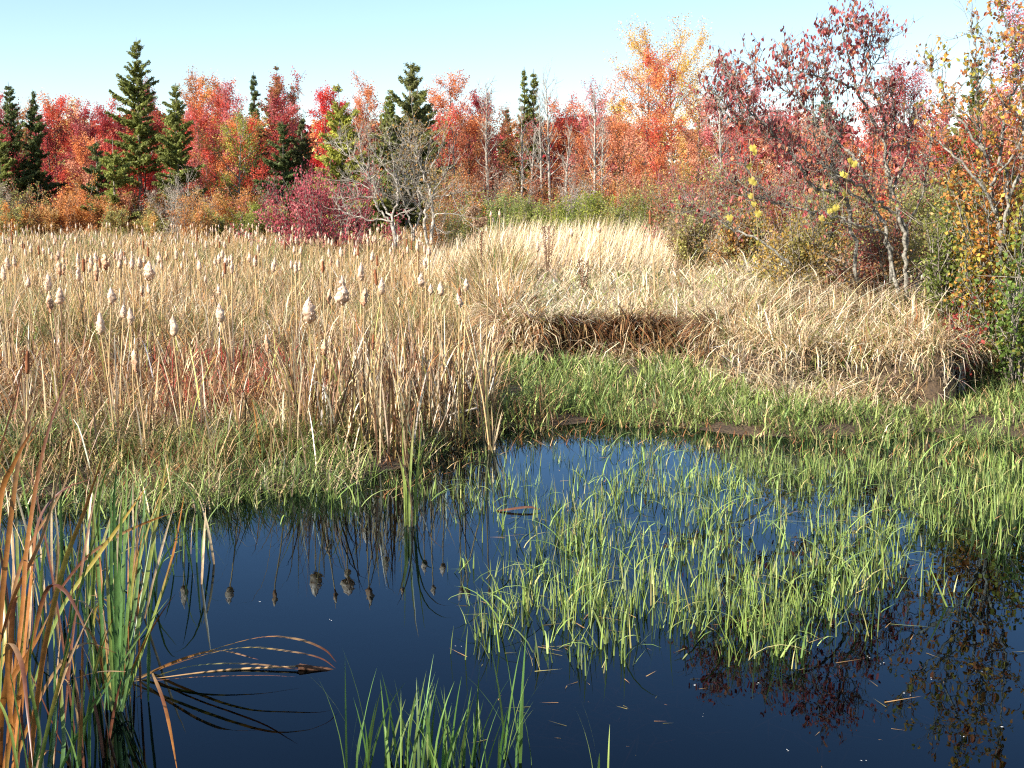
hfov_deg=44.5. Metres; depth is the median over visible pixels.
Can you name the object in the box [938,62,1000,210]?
spruce tree
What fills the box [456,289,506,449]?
cattail
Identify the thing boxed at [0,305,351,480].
cattail leaves
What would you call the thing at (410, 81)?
spruce tree
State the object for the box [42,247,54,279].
cattail
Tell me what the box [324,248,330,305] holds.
cattail
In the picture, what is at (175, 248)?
cattail
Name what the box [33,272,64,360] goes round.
cattail
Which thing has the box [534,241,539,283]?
cattail
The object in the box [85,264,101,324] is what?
cattail
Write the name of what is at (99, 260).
cattail
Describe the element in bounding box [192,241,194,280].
cattail
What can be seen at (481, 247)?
dock plant
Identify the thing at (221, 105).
maple tree
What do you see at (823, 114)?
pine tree
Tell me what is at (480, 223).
dried flower
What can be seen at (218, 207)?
shrub
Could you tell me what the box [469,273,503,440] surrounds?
cattail
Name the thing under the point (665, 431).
shore litter
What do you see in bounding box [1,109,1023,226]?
distant forest
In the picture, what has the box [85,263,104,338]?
cattail
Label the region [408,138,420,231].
bare tree
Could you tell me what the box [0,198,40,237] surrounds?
shrub
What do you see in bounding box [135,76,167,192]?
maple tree
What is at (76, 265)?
cattail
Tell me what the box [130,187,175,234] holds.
shrub
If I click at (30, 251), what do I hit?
cattail
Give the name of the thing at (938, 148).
maple tree
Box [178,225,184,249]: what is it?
cattail
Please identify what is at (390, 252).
cattail
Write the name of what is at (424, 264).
cattail
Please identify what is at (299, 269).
cattail
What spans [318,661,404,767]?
grass tuft
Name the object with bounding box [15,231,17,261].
cattail
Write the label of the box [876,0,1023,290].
dogwood shrub
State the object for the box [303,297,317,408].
cattail
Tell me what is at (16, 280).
cattail
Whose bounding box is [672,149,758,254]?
shrub
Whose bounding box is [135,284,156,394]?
cattail
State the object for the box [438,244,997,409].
straw grass
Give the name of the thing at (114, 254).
cattail
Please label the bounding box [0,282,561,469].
rust marsh grass
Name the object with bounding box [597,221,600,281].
cattail
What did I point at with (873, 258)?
shrub
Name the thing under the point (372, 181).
alder shrub
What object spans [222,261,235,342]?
cattail
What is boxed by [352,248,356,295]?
cattail
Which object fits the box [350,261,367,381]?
cattail
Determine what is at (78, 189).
shrub
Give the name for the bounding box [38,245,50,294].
cattail
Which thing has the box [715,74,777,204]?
maple tree
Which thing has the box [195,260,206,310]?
cattail
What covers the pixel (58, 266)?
cattail
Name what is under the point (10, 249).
cattail
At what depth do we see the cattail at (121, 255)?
20.86 m
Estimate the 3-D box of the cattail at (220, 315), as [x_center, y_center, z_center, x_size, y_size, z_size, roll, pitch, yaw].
[-2.777,-0.060,12.150,0.631,1.471,0.159,-4,9,-27]
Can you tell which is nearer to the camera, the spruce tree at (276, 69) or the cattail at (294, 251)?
the cattail at (294, 251)
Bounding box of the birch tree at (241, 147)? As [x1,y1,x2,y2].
[200,106,276,213]
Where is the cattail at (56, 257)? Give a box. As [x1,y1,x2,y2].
[51,253,62,318]
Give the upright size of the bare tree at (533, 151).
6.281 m
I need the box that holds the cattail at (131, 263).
[119,256,144,333]
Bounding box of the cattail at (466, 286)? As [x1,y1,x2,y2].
[453,276,484,443]
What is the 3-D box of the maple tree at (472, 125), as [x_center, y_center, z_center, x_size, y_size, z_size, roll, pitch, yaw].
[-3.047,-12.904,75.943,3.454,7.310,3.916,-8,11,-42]
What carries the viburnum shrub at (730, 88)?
on the ground at (930, 390)
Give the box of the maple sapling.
[164,148,216,221]
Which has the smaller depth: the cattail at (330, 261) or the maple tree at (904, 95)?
the cattail at (330, 261)
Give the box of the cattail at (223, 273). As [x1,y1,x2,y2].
[206,269,237,345]
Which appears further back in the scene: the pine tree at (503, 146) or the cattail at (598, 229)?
the pine tree at (503, 146)
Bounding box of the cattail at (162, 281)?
[160,257,165,307]
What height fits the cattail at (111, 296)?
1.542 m
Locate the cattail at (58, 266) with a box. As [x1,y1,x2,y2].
[56,261,78,331]
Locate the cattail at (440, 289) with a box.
[424,281,455,417]
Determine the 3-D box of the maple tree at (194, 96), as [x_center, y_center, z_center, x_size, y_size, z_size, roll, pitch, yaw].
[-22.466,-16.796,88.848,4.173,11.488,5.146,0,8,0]
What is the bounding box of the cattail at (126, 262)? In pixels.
[124,257,128,297]
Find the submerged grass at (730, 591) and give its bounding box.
[102,447,1020,759]
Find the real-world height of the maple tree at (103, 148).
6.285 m
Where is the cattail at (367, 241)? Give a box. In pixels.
[366,237,371,291]
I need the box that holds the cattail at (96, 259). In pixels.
[94,251,107,312]
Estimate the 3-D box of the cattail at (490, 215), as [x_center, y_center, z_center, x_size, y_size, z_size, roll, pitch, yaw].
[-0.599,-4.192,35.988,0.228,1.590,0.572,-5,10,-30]
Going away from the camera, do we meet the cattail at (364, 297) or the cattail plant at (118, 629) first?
the cattail plant at (118, 629)
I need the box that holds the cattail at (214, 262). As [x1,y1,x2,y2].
[213,257,221,297]
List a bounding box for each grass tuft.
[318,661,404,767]
[364,655,529,767]
[477,637,537,764]
[583,714,609,767]
[928,563,976,608]
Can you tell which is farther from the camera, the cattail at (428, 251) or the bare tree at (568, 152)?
the bare tree at (568, 152)
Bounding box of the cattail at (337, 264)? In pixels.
[332,258,339,314]
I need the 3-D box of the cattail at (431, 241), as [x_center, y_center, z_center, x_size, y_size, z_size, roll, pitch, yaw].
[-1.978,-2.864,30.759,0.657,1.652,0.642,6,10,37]
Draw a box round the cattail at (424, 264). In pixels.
[422,258,432,319]
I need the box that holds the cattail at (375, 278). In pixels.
[374,266,394,375]
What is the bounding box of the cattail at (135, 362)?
[131,340,150,463]
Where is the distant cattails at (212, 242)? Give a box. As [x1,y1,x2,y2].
[2,222,639,274]
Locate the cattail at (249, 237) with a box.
[234,233,252,274]
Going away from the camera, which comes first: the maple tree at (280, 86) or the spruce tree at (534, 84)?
the spruce tree at (534, 84)
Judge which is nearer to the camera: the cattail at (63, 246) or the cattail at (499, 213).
the cattail at (63, 246)
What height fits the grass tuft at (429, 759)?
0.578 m
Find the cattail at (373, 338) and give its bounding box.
[332,328,374,412]
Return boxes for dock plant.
[414,242,421,275]
[478,231,485,273]
[540,225,555,276]
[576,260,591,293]
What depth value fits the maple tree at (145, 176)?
73.44 m
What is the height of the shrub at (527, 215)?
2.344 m
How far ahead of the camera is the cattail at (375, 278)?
14.51 m
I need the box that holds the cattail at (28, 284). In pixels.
[7,274,41,359]
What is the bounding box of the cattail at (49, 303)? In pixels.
[38,282,77,411]
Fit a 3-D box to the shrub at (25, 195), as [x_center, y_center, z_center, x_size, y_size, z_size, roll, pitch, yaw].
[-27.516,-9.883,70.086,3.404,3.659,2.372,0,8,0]
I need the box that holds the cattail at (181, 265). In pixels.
[174,262,185,326]
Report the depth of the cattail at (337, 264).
22.39 m
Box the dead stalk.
[427,407,476,423]
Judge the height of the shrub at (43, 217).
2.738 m
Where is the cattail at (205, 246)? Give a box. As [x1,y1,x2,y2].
[203,240,210,287]
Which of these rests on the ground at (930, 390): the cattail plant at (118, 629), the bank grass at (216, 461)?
the bank grass at (216, 461)
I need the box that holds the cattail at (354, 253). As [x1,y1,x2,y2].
[350,248,355,280]
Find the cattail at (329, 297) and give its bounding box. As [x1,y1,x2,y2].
[308,287,331,425]
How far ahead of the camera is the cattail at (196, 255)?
23.08 m
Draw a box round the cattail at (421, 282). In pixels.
[397,268,446,394]
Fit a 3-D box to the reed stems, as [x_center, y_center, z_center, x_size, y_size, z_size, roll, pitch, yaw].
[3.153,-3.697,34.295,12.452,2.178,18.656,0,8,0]
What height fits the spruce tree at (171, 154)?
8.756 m
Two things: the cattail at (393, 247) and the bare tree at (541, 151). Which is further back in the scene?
the bare tree at (541, 151)
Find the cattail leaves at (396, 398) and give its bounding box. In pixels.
[255,296,521,466]
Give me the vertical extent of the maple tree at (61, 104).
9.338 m
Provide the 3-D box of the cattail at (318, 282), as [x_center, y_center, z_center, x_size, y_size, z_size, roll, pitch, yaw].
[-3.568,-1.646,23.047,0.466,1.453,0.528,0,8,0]
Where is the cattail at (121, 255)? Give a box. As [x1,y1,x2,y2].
[105,250,125,323]
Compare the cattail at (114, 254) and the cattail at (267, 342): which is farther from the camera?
the cattail at (114, 254)
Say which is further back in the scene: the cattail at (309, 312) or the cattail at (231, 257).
the cattail at (231, 257)
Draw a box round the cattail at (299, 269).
[294,261,307,316]
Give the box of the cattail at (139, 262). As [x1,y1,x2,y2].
[122,256,143,336]
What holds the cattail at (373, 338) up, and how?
on the ground at (930, 390)
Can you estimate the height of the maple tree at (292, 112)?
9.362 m
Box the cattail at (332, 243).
[331,239,335,279]
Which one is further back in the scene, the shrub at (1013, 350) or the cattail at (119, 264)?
the cattail at (119, 264)
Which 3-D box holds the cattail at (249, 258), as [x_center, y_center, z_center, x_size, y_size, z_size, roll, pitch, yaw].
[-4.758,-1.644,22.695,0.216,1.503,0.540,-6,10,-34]
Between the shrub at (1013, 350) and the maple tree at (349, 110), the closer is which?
the shrub at (1013, 350)
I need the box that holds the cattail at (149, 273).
[143,260,159,329]
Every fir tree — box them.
[0,85,55,217]
[21,91,69,230]
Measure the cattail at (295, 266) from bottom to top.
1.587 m
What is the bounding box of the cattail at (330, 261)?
[320,256,334,313]
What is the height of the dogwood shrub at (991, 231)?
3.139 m
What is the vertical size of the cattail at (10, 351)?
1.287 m
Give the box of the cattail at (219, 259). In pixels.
[217,253,235,320]
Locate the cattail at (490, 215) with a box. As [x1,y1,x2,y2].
[489,212,493,240]
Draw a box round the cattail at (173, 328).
[157,315,213,445]
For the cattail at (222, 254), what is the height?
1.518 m
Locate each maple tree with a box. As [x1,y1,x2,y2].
[0,90,16,179]
[0,97,33,186]
[0,123,32,197]
[29,110,79,204]
[31,87,89,198]
[48,96,96,197]
[58,98,111,212]
[61,131,108,203]
[87,98,126,194]
[97,105,172,208]
[98,136,143,195]
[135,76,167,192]
[161,95,225,202]
[170,64,219,188]
[188,80,249,207]
[190,123,246,215]
[192,69,241,199]
[216,110,279,204]
[250,65,309,183]
[259,86,309,196]
[305,80,350,215]
[318,93,355,214]
[346,69,385,218]
[423,68,480,208]
[424,103,475,214]
[443,112,493,211]
[459,96,514,205]
[461,89,495,202]
[485,114,553,202]
[538,91,590,201]
[556,121,611,203]
[565,75,632,204]
[580,43,690,202]
[587,108,651,208]
[603,13,734,201]
[605,97,638,207]
[627,103,691,196]
[673,82,727,206]
[690,98,743,205]
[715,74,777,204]
[755,92,814,217]
[785,105,836,209]
[831,90,924,217]
[868,50,939,212]
[894,84,975,219]
[953,83,1022,243]
[972,0,1023,233]
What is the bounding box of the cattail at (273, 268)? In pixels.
[271,261,291,330]
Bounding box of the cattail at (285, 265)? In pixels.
[281,242,289,282]
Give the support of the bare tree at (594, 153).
on the ground at (930, 390)
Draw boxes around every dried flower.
[464,205,481,235]
[474,216,487,240]
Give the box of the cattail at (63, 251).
[62,247,67,298]
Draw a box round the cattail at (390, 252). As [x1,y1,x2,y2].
[389,247,400,291]
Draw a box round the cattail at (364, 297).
[349,287,389,423]
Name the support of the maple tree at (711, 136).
on the ground at (930, 390)
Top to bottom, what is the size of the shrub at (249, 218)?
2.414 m
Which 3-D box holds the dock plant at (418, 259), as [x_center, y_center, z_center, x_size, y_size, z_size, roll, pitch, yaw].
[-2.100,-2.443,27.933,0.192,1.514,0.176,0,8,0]
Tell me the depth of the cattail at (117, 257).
24.67 m
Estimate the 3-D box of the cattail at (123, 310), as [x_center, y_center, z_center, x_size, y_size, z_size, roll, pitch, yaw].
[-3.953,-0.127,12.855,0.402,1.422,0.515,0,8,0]
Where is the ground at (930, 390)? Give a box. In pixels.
[0,198,1023,503]
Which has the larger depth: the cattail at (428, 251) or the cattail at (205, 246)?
the cattail at (205, 246)
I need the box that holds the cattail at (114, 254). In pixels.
[113,249,119,304]
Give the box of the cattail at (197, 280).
[194,257,198,303]
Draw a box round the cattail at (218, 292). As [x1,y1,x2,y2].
[216,279,240,370]
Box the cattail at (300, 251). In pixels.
[299,247,311,282]
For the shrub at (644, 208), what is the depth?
39.30 m
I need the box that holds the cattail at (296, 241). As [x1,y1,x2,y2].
[288,237,297,281]
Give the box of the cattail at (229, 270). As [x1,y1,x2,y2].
[227,256,229,293]
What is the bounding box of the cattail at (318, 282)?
[310,257,326,316]
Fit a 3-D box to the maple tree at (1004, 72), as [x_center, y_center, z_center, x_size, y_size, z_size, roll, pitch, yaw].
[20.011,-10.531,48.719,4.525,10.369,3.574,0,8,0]
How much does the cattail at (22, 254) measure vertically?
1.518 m
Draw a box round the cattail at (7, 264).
[4,255,17,320]
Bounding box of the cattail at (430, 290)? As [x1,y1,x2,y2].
[416,283,439,431]
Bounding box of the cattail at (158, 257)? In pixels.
[156,252,171,290]
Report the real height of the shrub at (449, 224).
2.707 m
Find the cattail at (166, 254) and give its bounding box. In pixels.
[165,251,170,304]
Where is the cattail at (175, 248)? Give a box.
[172,246,183,292]
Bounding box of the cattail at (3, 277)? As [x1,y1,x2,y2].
[0,264,26,330]
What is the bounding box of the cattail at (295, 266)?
[293,261,302,348]
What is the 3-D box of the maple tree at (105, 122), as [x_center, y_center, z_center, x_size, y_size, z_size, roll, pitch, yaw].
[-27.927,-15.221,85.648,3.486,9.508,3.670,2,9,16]
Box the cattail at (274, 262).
[273,257,282,311]
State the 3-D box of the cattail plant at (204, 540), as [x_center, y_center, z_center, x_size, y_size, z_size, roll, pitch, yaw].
[-2.425,0.886,8.432,0.873,0.846,1.014,-2,9,-15]
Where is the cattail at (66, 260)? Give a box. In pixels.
[64,257,67,293]
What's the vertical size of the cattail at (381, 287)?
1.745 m
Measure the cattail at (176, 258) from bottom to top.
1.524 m
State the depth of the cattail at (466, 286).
12.82 m
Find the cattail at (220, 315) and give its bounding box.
[203,303,253,435]
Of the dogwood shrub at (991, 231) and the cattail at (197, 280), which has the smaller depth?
the dogwood shrub at (991, 231)
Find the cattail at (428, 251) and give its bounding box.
[427,247,431,297]
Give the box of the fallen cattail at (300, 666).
[135,636,334,680]
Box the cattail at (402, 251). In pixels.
[400,249,407,303]
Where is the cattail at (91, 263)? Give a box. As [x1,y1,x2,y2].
[89,255,104,308]
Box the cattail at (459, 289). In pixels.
[437,284,483,442]
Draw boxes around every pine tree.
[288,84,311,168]
[309,84,392,235]
[353,93,412,233]
[490,106,519,193]
[793,87,851,212]
[921,87,963,213]
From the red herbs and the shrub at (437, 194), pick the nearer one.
the red herbs
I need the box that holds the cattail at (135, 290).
[132,257,137,309]
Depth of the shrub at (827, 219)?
27.57 m
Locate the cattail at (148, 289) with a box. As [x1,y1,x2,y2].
[146,284,166,368]
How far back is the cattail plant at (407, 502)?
9.61 m
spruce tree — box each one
[0,126,30,229]
[75,141,111,220]
[80,137,141,227]
[83,40,166,219]
[151,83,214,232]
[237,72,273,203]
[247,122,310,234]
[248,66,297,178]
[271,117,328,220]
[348,61,455,233]
[399,64,454,227]
[502,109,555,201]
[510,70,539,210]
[523,69,545,217]
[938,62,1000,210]
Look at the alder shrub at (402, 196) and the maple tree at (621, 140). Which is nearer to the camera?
the alder shrub at (402, 196)
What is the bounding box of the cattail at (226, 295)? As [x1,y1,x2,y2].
[223,262,238,331]
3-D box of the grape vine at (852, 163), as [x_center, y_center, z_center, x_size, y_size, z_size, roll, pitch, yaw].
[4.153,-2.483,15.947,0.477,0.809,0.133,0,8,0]
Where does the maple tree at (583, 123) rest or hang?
on the ground at (930, 390)
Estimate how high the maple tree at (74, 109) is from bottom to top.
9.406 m
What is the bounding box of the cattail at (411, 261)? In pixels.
[406,240,412,284]
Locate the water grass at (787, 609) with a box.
[1,417,1023,675]
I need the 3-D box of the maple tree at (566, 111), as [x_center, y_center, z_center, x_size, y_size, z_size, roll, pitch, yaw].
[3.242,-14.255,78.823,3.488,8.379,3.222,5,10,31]
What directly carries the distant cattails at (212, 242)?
on the ground at (930, 390)
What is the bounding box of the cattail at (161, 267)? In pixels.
[160,259,171,340]
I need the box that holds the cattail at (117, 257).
[108,252,118,292]
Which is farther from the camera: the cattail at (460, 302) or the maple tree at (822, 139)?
the maple tree at (822, 139)
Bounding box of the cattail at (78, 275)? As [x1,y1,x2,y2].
[67,260,90,336]
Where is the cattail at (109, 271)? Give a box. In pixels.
[108,258,109,287]
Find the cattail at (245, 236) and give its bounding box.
[243,232,246,269]
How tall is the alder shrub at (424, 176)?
4.593 m
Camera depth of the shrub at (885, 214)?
26.71 m
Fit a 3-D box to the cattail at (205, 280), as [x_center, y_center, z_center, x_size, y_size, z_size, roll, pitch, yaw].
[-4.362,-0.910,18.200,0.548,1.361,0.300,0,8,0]
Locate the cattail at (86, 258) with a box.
[81,254,88,305]
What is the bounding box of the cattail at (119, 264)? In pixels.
[117,258,132,308]
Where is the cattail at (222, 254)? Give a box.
[220,249,225,299]
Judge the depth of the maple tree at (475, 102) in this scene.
82.91 m
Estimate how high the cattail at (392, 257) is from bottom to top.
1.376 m
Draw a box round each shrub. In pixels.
[0,175,53,227]
[0,180,26,232]
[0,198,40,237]
[20,194,71,237]
[31,169,97,228]
[42,192,90,237]
[74,195,129,234]
[100,200,141,238]
[102,182,155,236]
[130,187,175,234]
[132,202,170,237]
[150,165,223,240]
[166,184,218,238]
[190,185,245,235]
[198,202,238,237]
[216,180,263,234]
[221,201,272,236]
[227,153,408,253]
[247,176,296,223]
[247,199,296,237]
[313,98,432,248]
[380,115,435,240]
[384,91,486,244]
[402,193,471,258]
[413,143,477,228]
[426,167,489,235]
[440,185,498,243]
[453,156,518,216]
[472,184,525,233]
[479,168,548,215]
[502,164,565,219]
[507,185,557,236]
[538,156,591,220]
[538,190,588,232]
[558,177,597,229]
[563,187,629,232]
[568,159,626,224]
[591,186,647,235]
[607,152,658,221]
[631,172,671,244]
[633,159,711,258]
[633,160,688,221]
[660,186,721,272]
[663,0,955,301]
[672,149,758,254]
[697,196,773,270]
[706,157,782,241]
[732,147,838,256]
[732,192,867,298]
[784,170,876,263]
[819,176,944,301]
[827,168,919,269]
[855,152,967,269]
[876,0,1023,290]
[896,202,993,327]
[904,154,995,258]
[928,109,1023,350]
[933,291,988,394]
[949,219,1023,390]
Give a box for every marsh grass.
[0,215,651,353]
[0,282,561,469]
[455,332,1023,448]
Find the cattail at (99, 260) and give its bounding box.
[94,257,107,304]
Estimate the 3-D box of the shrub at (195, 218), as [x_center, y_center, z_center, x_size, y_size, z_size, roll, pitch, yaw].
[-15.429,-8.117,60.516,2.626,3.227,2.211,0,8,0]
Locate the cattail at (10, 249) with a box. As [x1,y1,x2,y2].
[8,244,18,290]
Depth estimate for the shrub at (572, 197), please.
49.30 m
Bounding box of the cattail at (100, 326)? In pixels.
[96,311,127,454]
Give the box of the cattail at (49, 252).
[36,248,51,284]
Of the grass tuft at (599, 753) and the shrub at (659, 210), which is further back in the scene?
the shrub at (659, 210)
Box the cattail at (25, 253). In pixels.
[21,249,26,284]
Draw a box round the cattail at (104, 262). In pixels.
[101,254,122,304]
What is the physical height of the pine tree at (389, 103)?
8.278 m
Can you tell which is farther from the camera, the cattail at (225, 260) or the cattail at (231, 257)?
the cattail at (231, 257)
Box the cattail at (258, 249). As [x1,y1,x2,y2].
[250,244,260,292]
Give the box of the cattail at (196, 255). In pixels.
[185,251,203,311]
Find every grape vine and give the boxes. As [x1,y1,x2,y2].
[726,139,761,245]
[818,158,857,220]
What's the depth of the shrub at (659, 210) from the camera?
33.60 m
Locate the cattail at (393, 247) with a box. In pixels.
[392,242,394,280]
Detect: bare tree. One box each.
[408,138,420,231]
[445,125,469,211]
[469,78,508,209]
[509,99,531,195]
[517,123,543,200]
[528,85,552,210]
[531,60,567,200]
[553,119,575,193]
[579,76,611,196]
[592,116,614,205]
[710,82,736,189]
[784,146,800,230]
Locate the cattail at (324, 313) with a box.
[319,254,345,379]
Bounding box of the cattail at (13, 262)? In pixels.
[8,256,17,310]
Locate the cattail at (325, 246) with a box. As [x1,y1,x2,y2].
[324,234,328,276]
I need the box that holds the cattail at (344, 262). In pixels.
[340,246,349,284]
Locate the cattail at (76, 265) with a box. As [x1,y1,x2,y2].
[61,263,93,313]
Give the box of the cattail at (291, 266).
[281,260,297,320]
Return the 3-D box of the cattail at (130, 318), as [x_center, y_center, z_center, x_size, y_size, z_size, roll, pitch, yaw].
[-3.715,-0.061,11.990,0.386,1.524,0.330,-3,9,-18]
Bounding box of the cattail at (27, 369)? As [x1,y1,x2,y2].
[0,342,40,458]
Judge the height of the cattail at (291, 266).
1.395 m
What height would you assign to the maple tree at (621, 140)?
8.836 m
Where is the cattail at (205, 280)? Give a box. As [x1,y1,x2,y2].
[197,275,223,348]
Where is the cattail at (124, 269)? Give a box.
[116,252,124,287]
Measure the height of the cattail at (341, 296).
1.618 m
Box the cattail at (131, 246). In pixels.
[130,243,137,287]
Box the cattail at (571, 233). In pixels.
[570,222,574,276]
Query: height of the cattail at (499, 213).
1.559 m
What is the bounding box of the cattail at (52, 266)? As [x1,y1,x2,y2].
[50,253,53,292]
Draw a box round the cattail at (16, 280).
[15,262,17,296]
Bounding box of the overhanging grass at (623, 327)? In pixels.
[460,296,756,368]
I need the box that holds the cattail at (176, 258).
[173,250,177,306]
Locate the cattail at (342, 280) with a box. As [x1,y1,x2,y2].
[337,276,366,397]
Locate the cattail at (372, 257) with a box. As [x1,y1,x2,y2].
[370,250,380,321]
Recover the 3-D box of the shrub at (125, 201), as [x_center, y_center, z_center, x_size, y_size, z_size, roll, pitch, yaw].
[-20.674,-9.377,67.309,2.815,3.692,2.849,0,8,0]
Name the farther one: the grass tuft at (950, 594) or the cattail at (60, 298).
the cattail at (60, 298)
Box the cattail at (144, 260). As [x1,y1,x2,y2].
[128,256,154,322]
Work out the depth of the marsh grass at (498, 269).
24.66 m
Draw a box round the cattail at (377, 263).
[371,255,386,320]
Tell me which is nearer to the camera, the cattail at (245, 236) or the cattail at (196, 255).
the cattail at (196, 255)
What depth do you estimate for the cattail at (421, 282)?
13.74 m
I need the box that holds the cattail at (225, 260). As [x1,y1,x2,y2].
[222,255,238,324]
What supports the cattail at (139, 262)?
on the ground at (930, 390)
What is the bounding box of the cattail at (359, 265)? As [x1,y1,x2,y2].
[353,246,367,297]
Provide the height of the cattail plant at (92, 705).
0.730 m
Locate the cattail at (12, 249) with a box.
[9,237,17,271]
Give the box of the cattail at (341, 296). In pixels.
[327,283,367,421]
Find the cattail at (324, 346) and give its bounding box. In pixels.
[304,322,331,406]
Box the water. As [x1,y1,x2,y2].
[0,421,1023,767]
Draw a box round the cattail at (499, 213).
[498,209,506,235]
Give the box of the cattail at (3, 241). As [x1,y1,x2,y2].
[2,237,10,276]
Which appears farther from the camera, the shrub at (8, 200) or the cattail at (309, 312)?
the shrub at (8, 200)
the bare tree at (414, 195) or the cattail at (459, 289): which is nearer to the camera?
the cattail at (459, 289)
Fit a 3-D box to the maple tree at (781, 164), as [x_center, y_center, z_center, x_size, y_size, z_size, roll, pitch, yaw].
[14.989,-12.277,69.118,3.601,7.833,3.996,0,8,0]
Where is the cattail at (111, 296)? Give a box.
[88,285,126,398]
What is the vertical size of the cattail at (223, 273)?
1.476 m
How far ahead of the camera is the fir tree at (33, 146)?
73.27 m
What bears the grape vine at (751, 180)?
hanging from the viburnum shrub at (730, 88)
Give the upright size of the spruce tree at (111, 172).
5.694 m
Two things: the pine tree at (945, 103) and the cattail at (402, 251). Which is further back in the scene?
the pine tree at (945, 103)
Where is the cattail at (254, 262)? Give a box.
[253,256,265,320]
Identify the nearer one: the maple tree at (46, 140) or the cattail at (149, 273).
the cattail at (149, 273)
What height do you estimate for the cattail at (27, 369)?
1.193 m
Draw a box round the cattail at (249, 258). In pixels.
[244,253,260,310]
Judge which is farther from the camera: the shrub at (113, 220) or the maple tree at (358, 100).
the maple tree at (358, 100)
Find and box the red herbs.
[142,335,450,431]
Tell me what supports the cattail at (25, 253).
on the ground at (930, 390)
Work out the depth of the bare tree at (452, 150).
69.81 m
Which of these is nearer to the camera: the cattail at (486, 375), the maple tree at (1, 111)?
the cattail at (486, 375)
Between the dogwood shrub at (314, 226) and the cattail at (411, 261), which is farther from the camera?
the dogwood shrub at (314, 226)
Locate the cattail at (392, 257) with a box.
[385,253,393,304]
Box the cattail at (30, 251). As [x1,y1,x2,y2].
[20,243,40,296]
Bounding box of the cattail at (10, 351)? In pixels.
[0,288,25,374]
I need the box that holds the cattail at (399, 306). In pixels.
[397,293,416,439]
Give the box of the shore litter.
[375,409,1023,499]
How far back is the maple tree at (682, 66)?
82.11 m
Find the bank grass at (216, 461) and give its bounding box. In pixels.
[0,373,575,514]
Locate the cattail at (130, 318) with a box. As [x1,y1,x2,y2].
[105,301,142,435]
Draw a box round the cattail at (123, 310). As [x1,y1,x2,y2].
[103,304,142,417]
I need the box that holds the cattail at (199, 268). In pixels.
[190,260,208,321]
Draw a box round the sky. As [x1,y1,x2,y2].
[0,0,1023,195]
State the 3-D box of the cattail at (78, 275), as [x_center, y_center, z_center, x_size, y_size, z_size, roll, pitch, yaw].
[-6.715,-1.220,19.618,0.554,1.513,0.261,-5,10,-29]
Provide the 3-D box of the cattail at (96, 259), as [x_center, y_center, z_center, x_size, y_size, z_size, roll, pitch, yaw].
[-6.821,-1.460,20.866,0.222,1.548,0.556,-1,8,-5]
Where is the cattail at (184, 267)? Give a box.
[182,251,192,294]
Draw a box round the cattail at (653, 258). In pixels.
[649,208,658,306]
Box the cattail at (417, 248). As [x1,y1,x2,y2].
[401,242,419,299]
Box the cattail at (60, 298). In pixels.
[42,280,68,374]
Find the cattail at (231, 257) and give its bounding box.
[229,253,234,314]
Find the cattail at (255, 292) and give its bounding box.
[249,255,257,324]
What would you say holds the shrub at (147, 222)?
on the ground at (930, 390)
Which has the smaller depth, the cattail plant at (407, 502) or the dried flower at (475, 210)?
the cattail plant at (407, 502)
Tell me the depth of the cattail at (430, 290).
12.88 m
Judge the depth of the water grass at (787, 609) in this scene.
9.15 m
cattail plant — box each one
[0,327,176,767]
[0,447,175,620]
[0,455,165,767]
[0,619,121,767]
[9,488,100,643]
[30,450,184,711]
[61,475,214,710]
[93,450,215,597]
[396,408,450,526]
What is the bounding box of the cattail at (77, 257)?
[75,252,82,321]
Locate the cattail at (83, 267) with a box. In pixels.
[82,259,99,336]
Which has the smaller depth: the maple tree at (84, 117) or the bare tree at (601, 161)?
the bare tree at (601, 161)
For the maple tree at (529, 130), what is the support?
on the ground at (930, 390)
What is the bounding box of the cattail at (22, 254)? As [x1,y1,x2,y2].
[21,241,27,286]
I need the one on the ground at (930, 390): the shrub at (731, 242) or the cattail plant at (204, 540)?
the shrub at (731, 242)
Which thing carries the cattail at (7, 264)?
on the ground at (930, 390)
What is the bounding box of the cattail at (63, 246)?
[61,242,81,280]
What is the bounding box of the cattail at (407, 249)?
[404,245,410,285]
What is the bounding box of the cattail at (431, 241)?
[427,236,439,276]
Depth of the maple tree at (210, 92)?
88.42 m
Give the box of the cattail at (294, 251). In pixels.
[292,246,295,289]
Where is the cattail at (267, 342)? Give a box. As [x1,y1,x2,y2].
[247,335,301,462]
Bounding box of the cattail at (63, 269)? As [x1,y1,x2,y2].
[34,264,67,328]
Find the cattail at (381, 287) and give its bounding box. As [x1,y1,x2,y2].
[367,278,384,380]
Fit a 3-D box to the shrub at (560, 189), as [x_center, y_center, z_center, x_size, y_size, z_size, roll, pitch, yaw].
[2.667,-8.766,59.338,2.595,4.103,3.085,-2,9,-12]
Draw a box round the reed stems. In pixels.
[414,212,779,288]
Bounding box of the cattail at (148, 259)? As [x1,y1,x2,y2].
[147,247,157,288]
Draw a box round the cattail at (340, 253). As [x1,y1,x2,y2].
[339,247,343,308]
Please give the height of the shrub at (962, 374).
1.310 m
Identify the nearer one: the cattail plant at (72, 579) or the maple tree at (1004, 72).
the cattail plant at (72, 579)

